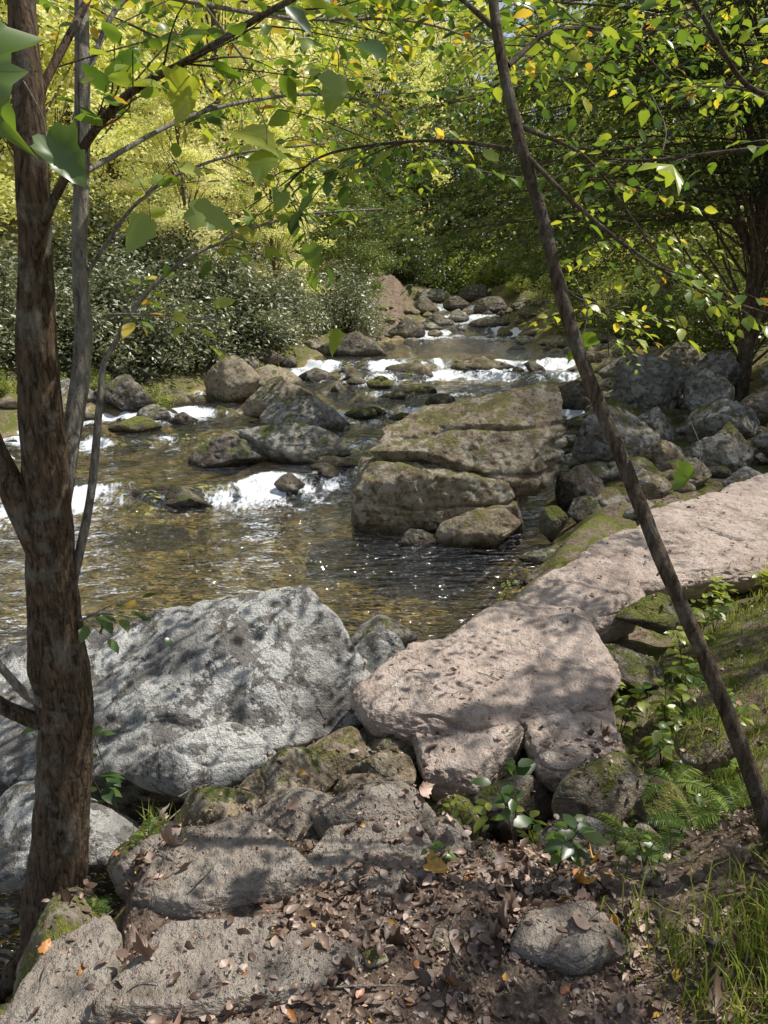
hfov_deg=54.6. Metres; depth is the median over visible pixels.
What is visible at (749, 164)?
green tree
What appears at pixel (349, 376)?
boulder
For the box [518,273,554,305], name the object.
shrub
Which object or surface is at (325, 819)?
stone
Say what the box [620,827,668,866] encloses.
seedling plant
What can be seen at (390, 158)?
dark tree
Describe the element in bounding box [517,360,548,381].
boulder
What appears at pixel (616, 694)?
seedling plant
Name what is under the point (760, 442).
boulder
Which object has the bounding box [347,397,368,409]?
boulder
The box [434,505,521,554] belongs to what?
boulder
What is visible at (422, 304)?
boulder
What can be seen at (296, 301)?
rhododendron bush
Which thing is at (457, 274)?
shrub
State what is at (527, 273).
dark tree
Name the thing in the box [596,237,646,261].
shrub
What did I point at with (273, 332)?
rhododendron bush
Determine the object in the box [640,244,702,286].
shrub
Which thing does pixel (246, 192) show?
yellow maple tree
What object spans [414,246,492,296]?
shrub
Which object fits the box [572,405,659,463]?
boulder
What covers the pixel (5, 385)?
shrub
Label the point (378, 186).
dark tree
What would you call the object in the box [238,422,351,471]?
boulder
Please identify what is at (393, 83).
yellow maple tree
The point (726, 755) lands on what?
stone
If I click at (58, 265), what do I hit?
rhododendron bush
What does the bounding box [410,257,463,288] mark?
shrub
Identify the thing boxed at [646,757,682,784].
fern
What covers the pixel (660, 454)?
boulder
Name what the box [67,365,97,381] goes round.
shrub
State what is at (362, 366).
boulder
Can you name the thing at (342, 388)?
boulder
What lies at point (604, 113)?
green tree
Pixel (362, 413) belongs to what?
boulder
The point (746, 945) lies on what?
grass
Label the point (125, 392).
boulder
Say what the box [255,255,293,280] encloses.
rhododendron bush
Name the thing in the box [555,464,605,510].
boulder
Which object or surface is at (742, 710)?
seedling plant
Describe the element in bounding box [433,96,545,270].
dark tree
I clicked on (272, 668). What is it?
lichen boulder
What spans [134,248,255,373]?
rhododendron bush
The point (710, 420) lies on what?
boulder
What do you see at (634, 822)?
fern
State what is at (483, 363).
boulder
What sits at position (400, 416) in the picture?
boulder
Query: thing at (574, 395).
boulder
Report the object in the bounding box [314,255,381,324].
rhododendron bush
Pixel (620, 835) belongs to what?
fern
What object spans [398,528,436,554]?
boulder
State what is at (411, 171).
dark tree
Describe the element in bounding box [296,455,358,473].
boulder
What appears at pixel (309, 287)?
rhododendron bush
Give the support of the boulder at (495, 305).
on the ground at (590, 530)
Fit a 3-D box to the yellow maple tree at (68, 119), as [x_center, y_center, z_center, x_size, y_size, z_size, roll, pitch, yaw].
[-13.710,-18.319,32.294,6.958,10.053,7.069,14,20,35]
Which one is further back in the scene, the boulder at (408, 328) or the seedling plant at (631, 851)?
the boulder at (408, 328)
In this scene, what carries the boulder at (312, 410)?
in the stream water
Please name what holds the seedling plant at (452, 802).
on the ground at (590, 530)
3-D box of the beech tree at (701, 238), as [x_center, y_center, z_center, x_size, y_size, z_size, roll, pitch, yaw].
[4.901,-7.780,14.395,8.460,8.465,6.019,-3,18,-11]
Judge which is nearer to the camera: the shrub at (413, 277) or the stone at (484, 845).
the stone at (484, 845)
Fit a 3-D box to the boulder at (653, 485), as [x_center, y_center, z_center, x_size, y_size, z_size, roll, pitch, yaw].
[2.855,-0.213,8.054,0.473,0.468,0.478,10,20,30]
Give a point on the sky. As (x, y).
(500, 4)
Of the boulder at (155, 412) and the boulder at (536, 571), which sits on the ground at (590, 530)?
the boulder at (536, 571)
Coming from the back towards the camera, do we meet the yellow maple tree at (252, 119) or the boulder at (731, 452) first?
the yellow maple tree at (252, 119)
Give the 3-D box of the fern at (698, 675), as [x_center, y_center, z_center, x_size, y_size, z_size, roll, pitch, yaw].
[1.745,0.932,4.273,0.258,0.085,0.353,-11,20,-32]
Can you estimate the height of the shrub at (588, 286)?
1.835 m
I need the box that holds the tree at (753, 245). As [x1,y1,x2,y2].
[537,0,767,401]
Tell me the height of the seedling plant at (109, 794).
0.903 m
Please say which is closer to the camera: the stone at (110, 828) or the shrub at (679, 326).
the stone at (110, 828)
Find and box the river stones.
[0,270,767,524]
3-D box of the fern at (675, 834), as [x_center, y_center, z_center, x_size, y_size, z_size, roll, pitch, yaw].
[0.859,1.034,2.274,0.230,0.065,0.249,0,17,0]
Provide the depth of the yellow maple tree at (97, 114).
37.63 m
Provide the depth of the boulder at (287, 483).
9.55 m
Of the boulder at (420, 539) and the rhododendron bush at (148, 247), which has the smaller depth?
the boulder at (420, 539)
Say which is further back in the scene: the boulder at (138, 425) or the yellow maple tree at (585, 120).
the yellow maple tree at (585, 120)
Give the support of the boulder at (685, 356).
on the ground at (590, 530)
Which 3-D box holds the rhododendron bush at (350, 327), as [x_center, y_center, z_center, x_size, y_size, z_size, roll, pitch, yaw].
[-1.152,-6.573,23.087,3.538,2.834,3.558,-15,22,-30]
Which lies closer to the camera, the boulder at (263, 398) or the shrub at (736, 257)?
the boulder at (263, 398)
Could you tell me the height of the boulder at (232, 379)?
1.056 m
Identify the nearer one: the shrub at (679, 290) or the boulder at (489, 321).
the shrub at (679, 290)
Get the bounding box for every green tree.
[474,0,600,242]
[494,0,657,257]
[551,0,659,213]
[595,3,764,265]
[696,37,767,245]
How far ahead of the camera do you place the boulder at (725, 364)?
12.22 m
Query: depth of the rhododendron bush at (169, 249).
17.44 m
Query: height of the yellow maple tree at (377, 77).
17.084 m
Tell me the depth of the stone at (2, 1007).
2.61 m
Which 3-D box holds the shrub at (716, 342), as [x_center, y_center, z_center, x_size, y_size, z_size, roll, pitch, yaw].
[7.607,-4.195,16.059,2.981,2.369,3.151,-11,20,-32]
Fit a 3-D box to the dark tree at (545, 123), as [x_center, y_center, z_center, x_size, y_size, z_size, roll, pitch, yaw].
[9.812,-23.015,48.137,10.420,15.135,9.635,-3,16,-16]
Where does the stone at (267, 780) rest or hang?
on the ground at (590, 530)
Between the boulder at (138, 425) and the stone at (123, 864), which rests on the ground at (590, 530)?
the stone at (123, 864)
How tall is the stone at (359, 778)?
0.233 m
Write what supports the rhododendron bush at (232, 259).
on the ground at (590, 530)
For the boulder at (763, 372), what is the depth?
11.59 m
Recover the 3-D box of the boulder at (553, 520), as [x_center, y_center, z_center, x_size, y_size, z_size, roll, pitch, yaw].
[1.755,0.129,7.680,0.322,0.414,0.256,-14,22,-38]
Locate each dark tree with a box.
[296,166,400,302]
[297,36,424,258]
[319,122,415,279]
[358,166,433,278]
[365,56,475,257]
[367,63,457,260]
[405,51,513,274]
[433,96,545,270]
[464,18,586,245]
[492,123,588,291]
[518,119,647,298]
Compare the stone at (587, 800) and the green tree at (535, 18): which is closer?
the stone at (587, 800)
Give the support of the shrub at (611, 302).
on the ground at (590, 530)
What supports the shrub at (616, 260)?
on the ground at (590, 530)
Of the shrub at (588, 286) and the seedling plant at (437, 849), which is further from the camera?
the shrub at (588, 286)
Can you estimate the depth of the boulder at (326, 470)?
9.95 m
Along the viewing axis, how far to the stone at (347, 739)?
3.52 m
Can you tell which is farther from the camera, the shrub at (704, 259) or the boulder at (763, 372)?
the shrub at (704, 259)
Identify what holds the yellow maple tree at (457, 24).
on the ground at (590, 530)
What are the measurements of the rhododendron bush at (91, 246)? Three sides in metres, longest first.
4.270 x 4.247 x 4.027 m
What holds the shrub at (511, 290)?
on the ground at (590, 530)
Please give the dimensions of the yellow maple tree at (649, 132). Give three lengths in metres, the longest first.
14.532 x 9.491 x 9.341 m
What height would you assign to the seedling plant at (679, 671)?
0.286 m
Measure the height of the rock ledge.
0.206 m
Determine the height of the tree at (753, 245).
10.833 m
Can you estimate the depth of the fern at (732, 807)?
2.57 m
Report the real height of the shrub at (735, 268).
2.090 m
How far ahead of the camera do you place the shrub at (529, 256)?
41.00 m
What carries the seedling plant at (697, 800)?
on the ground at (590, 530)
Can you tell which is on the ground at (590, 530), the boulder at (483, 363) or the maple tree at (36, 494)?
the maple tree at (36, 494)
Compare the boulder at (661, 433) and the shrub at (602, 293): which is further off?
the shrub at (602, 293)
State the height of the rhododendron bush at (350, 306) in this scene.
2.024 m
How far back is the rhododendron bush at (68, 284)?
16.56 m
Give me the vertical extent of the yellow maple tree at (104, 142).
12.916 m
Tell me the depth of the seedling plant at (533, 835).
2.91 m
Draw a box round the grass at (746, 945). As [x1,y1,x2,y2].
[112,551,767,1023]
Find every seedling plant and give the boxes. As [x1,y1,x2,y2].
[20,725,124,811]
[421,840,456,860]
[442,800,455,815]
[450,798,506,839]
[470,758,535,848]
[497,580,517,600]
[517,805,546,845]
[543,814,608,870]
[544,814,590,849]
[611,655,626,701]
[615,682,651,735]
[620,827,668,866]
[639,719,690,764]
[647,678,690,727]
[663,626,715,664]
[663,661,697,705]
[670,780,703,808]
[686,790,698,805]
[689,599,730,637]
[698,584,738,631]
[709,575,733,613]
[711,688,759,727]
[719,758,744,793]
[749,565,767,598]
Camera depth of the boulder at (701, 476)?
8.21 m
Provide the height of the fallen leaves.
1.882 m
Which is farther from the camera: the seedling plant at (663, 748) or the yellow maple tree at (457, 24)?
the yellow maple tree at (457, 24)
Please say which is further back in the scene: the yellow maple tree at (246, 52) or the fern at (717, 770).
the yellow maple tree at (246, 52)
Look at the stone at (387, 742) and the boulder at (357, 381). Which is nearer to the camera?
the stone at (387, 742)
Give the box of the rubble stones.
[181,566,728,1023]
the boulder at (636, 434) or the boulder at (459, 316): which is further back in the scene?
the boulder at (459, 316)
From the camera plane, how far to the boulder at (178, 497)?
8.96 m
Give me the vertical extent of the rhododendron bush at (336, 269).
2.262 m
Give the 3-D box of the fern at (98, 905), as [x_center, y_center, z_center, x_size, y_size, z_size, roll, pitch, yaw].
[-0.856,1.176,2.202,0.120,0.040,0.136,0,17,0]
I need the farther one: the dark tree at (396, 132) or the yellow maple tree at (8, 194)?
the dark tree at (396, 132)
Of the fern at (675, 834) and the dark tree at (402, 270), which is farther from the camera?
the dark tree at (402, 270)
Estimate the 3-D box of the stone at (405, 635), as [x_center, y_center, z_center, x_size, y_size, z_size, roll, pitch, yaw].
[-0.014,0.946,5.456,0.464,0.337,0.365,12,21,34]
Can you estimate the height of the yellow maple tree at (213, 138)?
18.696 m
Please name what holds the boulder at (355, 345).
on the ground at (590, 530)
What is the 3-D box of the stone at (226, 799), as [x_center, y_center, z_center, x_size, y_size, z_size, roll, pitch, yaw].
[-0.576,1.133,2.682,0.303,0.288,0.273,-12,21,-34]
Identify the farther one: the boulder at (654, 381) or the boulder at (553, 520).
the boulder at (654, 381)
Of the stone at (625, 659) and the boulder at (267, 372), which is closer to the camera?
the stone at (625, 659)
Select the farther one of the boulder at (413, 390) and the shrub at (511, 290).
the shrub at (511, 290)
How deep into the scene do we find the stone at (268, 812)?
2.58 m
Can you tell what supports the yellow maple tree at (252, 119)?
on the ground at (590, 530)
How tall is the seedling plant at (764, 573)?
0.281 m
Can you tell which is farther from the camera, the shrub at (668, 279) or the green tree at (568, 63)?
the green tree at (568, 63)
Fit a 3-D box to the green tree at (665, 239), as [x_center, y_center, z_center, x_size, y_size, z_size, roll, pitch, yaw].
[11.060,-13.886,26.274,7.162,11.253,7.483,12,21,38]
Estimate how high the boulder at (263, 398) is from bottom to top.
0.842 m
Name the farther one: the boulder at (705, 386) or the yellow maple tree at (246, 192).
the yellow maple tree at (246, 192)
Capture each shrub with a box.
[0,369,16,396]
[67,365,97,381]
[89,370,112,390]
[142,381,177,407]
[171,422,202,440]
[202,394,242,420]
[367,242,430,284]
[388,237,462,292]
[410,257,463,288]
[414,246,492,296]
[431,248,491,294]
[449,249,512,287]
[453,246,519,287]
[479,251,544,287]
[501,274,533,295]
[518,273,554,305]
[520,236,564,266]
[534,282,608,333]
[566,254,613,282]
[571,255,639,300]
[574,267,640,312]
[585,284,672,338]
[590,250,652,289]
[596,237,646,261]
[596,277,659,336]
[617,277,715,346]
[622,298,678,347]
[623,284,678,327]
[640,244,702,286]
[644,222,714,277]
[649,276,733,343]
[653,261,767,353]
[655,304,712,344]
[663,280,693,314]
[668,252,759,309]
[679,230,767,287]
[686,273,767,343]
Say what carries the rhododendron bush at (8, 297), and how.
on the ground at (590, 530)
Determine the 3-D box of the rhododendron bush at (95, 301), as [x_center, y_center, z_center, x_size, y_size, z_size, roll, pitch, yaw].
[-6.075,-4.053,15.832,3.345,2.670,3.800,10,20,29]
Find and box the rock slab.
[350,473,767,800]
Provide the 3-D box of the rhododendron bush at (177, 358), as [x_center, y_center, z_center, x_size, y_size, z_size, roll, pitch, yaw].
[-5.275,-4.161,15.415,3.558,3.440,3.538,13,20,36]
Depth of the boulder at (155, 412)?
13.14 m
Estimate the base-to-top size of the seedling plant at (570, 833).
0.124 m
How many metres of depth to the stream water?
8.95 m
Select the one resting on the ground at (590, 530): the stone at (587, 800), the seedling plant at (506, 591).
the seedling plant at (506, 591)
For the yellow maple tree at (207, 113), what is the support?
on the ground at (590, 530)
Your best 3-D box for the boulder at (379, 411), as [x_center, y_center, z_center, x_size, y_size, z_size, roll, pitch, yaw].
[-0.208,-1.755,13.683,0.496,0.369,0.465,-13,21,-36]
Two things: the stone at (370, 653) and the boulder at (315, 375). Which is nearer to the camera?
the stone at (370, 653)
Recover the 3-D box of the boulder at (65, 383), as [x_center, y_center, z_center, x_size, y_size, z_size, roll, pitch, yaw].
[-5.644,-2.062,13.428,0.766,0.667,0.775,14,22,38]
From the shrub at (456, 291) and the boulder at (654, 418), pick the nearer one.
the boulder at (654, 418)
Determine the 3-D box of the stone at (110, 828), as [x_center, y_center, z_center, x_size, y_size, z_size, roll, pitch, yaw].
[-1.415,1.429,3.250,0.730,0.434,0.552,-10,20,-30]
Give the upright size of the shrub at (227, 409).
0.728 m
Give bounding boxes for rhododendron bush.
[0,224,93,378]
[0,269,12,369]
[0,272,16,321]
[1,252,143,373]
[4,166,168,307]
[15,249,94,301]
[54,259,189,371]
[55,265,116,307]
[56,184,200,291]
[58,221,226,384]
[106,197,240,326]
[132,257,272,363]
[133,229,219,287]
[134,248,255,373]
[135,264,186,342]
[162,228,312,358]
[184,254,314,353]
[233,264,311,347]
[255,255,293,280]
[269,262,339,340]
[276,258,340,316]
[298,256,406,341]
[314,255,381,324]
[316,256,366,294]
[325,272,375,322]
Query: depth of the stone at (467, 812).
3.01 m
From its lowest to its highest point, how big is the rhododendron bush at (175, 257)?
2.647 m
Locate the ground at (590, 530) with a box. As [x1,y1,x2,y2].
[0,158,767,1023]
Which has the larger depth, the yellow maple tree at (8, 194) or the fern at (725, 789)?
the yellow maple tree at (8, 194)
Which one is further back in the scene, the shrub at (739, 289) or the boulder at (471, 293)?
the boulder at (471, 293)
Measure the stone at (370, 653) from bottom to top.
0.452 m
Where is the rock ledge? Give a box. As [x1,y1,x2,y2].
[0,811,629,1023]
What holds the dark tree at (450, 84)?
on the ground at (590, 530)
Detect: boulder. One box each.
[0,585,370,824]
[60,379,96,402]
[94,374,152,412]
[108,416,161,439]
[131,484,212,513]
[136,404,170,424]
[168,412,197,427]
[188,434,268,476]
[203,355,259,408]
[221,431,241,438]
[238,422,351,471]
[243,376,317,419]
[254,364,298,390]
[260,396,346,434]
[274,473,304,495]
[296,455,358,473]
[298,368,337,390]
[310,462,338,481]
[318,331,386,368]
[327,383,355,403]
[340,373,371,390]
[344,407,376,421]
[346,376,365,388]
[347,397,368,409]
[351,456,523,564]
[353,358,380,376]
[366,375,393,394]
[367,406,388,425]
[369,381,566,503]
[376,393,394,409]
[383,364,406,381]
[385,412,408,423]
[388,317,425,339]
[389,388,405,403]
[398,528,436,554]
[401,386,436,408]
[413,295,438,313]
[415,289,450,303]
[422,312,454,330]
[425,393,455,404]
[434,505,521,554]
[443,296,470,310]
[447,310,469,326]
[451,356,513,378]
[458,284,491,301]
[466,316,509,334]
[473,296,507,315]
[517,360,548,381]
[517,545,558,564]
[525,567,543,583]
[539,505,567,542]
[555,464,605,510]
[560,380,591,415]
[567,496,603,522]
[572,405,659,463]
[589,397,635,415]
[597,355,626,378]
[609,349,689,409]
[637,439,684,471]
[637,471,672,498]
[638,406,677,442]
[654,428,666,439]
[659,342,705,370]
[666,457,711,487]
[683,368,734,410]
[684,398,759,442]
[688,350,741,385]
[689,433,753,472]
[715,421,746,443]
[722,466,760,487]
[740,384,767,425]
[753,427,767,458]
[759,364,767,385]
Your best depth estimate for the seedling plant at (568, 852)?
2.07 m
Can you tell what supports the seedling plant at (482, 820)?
on the rubble stones
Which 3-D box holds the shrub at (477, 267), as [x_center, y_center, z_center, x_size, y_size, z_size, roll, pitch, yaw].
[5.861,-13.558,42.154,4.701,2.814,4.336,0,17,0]
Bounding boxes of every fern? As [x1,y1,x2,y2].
[86,894,114,918]
[128,817,161,848]
[595,812,658,856]
[626,825,692,865]
[627,807,640,826]
[636,764,718,799]
[644,800,732,841]
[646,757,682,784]
[652,701,719,727]
[662,662,706,690]
[671,767,737,789]
[689,789,750,828]
[696,788,748,811]
[697,779,749,814]
[738,786,767,797]
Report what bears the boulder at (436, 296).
on the ground at (590, 530)
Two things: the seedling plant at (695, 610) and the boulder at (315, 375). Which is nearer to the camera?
the seedling plant at (695, 610)
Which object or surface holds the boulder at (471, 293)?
on the ground at (590, 530)
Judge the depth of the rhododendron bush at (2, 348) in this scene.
13.64 m
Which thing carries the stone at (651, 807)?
on the ground at (590, 530)
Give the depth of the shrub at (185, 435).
14.00 m
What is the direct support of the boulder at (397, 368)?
in the stream water
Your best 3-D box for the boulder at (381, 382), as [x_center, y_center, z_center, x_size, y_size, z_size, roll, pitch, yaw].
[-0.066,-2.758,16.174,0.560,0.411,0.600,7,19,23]
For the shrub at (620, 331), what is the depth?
21.08 m
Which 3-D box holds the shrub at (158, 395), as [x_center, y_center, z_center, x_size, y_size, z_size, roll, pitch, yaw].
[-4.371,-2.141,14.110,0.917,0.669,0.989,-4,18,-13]
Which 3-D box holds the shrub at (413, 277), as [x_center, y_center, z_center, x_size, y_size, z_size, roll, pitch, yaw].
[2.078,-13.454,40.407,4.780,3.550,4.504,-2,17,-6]
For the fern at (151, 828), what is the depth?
2.38 m
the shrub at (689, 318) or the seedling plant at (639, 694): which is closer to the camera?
the seedling plant at (639, 694)
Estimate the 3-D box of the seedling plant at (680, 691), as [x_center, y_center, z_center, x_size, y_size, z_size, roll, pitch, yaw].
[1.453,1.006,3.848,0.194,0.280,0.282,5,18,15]
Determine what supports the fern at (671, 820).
on the ground at (590, 530)
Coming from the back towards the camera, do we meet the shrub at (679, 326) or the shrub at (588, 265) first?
the shrub at (588, 265)
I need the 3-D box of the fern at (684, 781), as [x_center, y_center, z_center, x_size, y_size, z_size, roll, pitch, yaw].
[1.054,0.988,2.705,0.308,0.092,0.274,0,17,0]
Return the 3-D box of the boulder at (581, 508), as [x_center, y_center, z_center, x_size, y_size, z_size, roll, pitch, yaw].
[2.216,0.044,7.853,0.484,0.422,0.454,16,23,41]
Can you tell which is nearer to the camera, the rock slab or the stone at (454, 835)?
the stone at (454, 835)
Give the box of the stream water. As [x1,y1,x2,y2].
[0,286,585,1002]
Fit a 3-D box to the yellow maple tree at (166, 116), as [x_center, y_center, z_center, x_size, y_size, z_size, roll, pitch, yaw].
[-4.930,-7.446,17.962,3.474,5.723,3.563,1,17,5]
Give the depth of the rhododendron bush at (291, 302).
19.13 m
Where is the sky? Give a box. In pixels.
[64,0,682,235]
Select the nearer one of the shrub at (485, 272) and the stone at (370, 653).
the stone at (370, 653)
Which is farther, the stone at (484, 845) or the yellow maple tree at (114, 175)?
the yellow maple tree at (114, 175)
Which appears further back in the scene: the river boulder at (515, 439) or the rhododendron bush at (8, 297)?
the rhododendron bush at (8, 297)
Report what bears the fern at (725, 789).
on the ground at (590, 530)
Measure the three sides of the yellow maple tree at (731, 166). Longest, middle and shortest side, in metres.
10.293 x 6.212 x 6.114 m
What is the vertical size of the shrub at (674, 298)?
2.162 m
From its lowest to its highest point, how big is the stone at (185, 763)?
0.365 m
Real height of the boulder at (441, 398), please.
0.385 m
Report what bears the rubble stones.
on the ground at (590, 530)
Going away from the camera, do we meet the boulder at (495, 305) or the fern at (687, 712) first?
the fern at (687, 712)
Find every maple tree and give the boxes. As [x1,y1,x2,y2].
[0,0,145,236]
[0,0,190,271]
[0,0,417,148]
[0,0,701,1001]
[0,8,72,210]
[7,0,238,228]
[9,10,129,201]
[39,0,194,192]
[59,1,222,214]
[90,0,363,265]
[93,71,244,295]
[95,2,280,217]
[148,2,345,263]
[157,11,284,207]
[190,18,304,223]
[202,0,371,243]
[212,123,337,297]
[260,1,448,237]
[292,0,465,257]
[339,0,492,238]
[384,2,535,257]
[556,8,700,212]
[599,5,705,205]
[649,0,767,276]
[694,10,766,231]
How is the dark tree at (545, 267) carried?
on the ground at (590, 530)
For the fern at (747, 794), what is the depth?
2.29 m
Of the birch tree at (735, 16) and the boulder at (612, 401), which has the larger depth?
the boulder at (612, 401)
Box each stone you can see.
[0,780,140,893]
[0,1003,9,1009]
[13,887,109,995]
[107,819,171,900]
[112,829,177,894]
[124,722,275,800]
[173,786,259,826]
[238,746,333,802]
[251,787,333,844]
[308,726,373,786]
[313,781,435,839]
[332,773,384,796]
[347,749,415,784]
[350,614,417,647]
[355,627,404,673]
[370,735,417,770]
[420,816,476,856]
[434,794,480,840]
[468,775,552,845]
[473,840,500,849]
[539,816,619,847]
[552,750,646,826]
[604,643,663,688]
[615,592,681,635]
[635,781,695,831]
[673,721,734,776]
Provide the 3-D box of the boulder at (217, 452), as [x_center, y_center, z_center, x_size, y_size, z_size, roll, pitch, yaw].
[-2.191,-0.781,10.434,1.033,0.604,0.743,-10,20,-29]
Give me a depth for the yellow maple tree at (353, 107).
37.33 m
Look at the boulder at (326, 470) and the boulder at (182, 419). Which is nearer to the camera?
the boulder at (326, 470)
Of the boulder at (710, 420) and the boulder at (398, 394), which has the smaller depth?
the boulder at (710, 420)
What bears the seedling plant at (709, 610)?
on the ground at (590, 530)
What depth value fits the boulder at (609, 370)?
15.21 m
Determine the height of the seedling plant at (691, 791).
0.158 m
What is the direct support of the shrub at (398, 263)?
on the ground at (590, 530)
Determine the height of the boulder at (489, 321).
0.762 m
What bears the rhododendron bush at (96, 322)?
on the ground at (590, 530)
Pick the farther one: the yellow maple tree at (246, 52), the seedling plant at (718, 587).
the yellow maple tree at (246, 52)
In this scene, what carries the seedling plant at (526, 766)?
on the ground at (590, 530)
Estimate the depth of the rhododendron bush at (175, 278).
17.03 m
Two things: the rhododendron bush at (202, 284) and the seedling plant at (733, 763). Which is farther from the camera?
the rhododendron bush at (202, 284)
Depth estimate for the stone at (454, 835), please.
2.32 m
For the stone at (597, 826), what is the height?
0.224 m
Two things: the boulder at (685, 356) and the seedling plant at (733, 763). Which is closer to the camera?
the seedling plant at (733, 763)
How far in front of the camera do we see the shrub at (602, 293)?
25.52 m
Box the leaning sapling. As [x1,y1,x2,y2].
[200,0,767,852]
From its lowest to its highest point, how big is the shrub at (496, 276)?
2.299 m
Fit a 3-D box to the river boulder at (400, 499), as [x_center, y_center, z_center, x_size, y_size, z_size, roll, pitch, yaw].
[0.622,-0.126,8.587,1.984,1.136,1.573,0,17,0]
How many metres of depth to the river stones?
17.11 m
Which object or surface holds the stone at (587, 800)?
on the rubble stones
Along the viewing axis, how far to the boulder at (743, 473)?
8.09 m
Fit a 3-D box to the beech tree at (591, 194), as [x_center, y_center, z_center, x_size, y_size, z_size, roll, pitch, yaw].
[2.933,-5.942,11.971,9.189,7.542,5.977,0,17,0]
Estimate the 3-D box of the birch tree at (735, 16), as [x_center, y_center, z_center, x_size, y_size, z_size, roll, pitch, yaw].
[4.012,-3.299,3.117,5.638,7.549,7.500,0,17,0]
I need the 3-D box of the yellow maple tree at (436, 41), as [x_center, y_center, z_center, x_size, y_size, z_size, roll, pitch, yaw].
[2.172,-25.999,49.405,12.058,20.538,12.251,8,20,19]
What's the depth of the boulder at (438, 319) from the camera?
27.52 m
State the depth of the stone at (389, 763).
3.31 m
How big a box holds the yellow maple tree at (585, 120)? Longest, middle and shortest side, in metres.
11.952 x 8.049 x 7.922 m
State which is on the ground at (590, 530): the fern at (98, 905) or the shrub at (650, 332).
the shrub at (650, 332)
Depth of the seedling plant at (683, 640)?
4.31 m
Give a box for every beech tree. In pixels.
[272,0,767,299]
[429,0,767,299]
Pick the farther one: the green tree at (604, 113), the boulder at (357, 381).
the green tree at (604, 113)
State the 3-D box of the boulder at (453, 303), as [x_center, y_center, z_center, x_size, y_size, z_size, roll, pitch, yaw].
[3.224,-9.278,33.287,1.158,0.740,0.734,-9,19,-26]
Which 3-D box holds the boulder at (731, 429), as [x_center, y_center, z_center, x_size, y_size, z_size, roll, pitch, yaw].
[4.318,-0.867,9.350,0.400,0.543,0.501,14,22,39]
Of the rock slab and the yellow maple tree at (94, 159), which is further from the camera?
the yellow maple tree at (94, 159)
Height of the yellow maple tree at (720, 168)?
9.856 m
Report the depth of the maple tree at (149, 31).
5.51 m
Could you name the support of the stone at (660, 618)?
on the rock slab
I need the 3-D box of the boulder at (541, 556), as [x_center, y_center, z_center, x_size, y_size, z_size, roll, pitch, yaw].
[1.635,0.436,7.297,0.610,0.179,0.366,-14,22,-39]
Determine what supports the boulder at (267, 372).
in the stream water
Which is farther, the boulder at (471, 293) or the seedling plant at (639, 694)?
the boulder at (471, 293)
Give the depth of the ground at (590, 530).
7.46 m
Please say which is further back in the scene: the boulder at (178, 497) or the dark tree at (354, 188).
the dark tree at (354, 188)
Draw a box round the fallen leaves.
[1,471,767,1023]
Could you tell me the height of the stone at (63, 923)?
0.410 m
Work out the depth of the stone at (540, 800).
3.27 m
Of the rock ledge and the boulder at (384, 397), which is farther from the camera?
the boulder at (384, 397)
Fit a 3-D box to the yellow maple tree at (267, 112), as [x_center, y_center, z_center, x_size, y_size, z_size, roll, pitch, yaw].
[-5.727,-15.810,30.877,7.996,11.317,8.151,-13,21,-35]
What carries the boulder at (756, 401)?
on the ground at (590, 530)
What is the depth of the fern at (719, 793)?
3.08 m
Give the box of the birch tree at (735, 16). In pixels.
[563,0,767,168]
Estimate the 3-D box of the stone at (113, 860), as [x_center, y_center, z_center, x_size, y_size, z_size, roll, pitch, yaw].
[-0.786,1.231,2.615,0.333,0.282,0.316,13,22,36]
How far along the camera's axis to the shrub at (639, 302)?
20.78 m
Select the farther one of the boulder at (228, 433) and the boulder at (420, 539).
the boulder at (228, 433)
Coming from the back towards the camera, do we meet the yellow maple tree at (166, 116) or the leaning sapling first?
the yellow maple tree at (166, 116)
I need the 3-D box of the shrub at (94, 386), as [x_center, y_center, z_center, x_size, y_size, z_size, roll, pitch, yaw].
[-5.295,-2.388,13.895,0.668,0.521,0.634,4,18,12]
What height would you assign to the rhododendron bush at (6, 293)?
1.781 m
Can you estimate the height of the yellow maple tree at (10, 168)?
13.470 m
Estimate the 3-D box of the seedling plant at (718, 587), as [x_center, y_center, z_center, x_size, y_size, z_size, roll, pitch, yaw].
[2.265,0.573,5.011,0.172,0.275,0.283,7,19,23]
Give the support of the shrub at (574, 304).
on the ground at (590, 530)

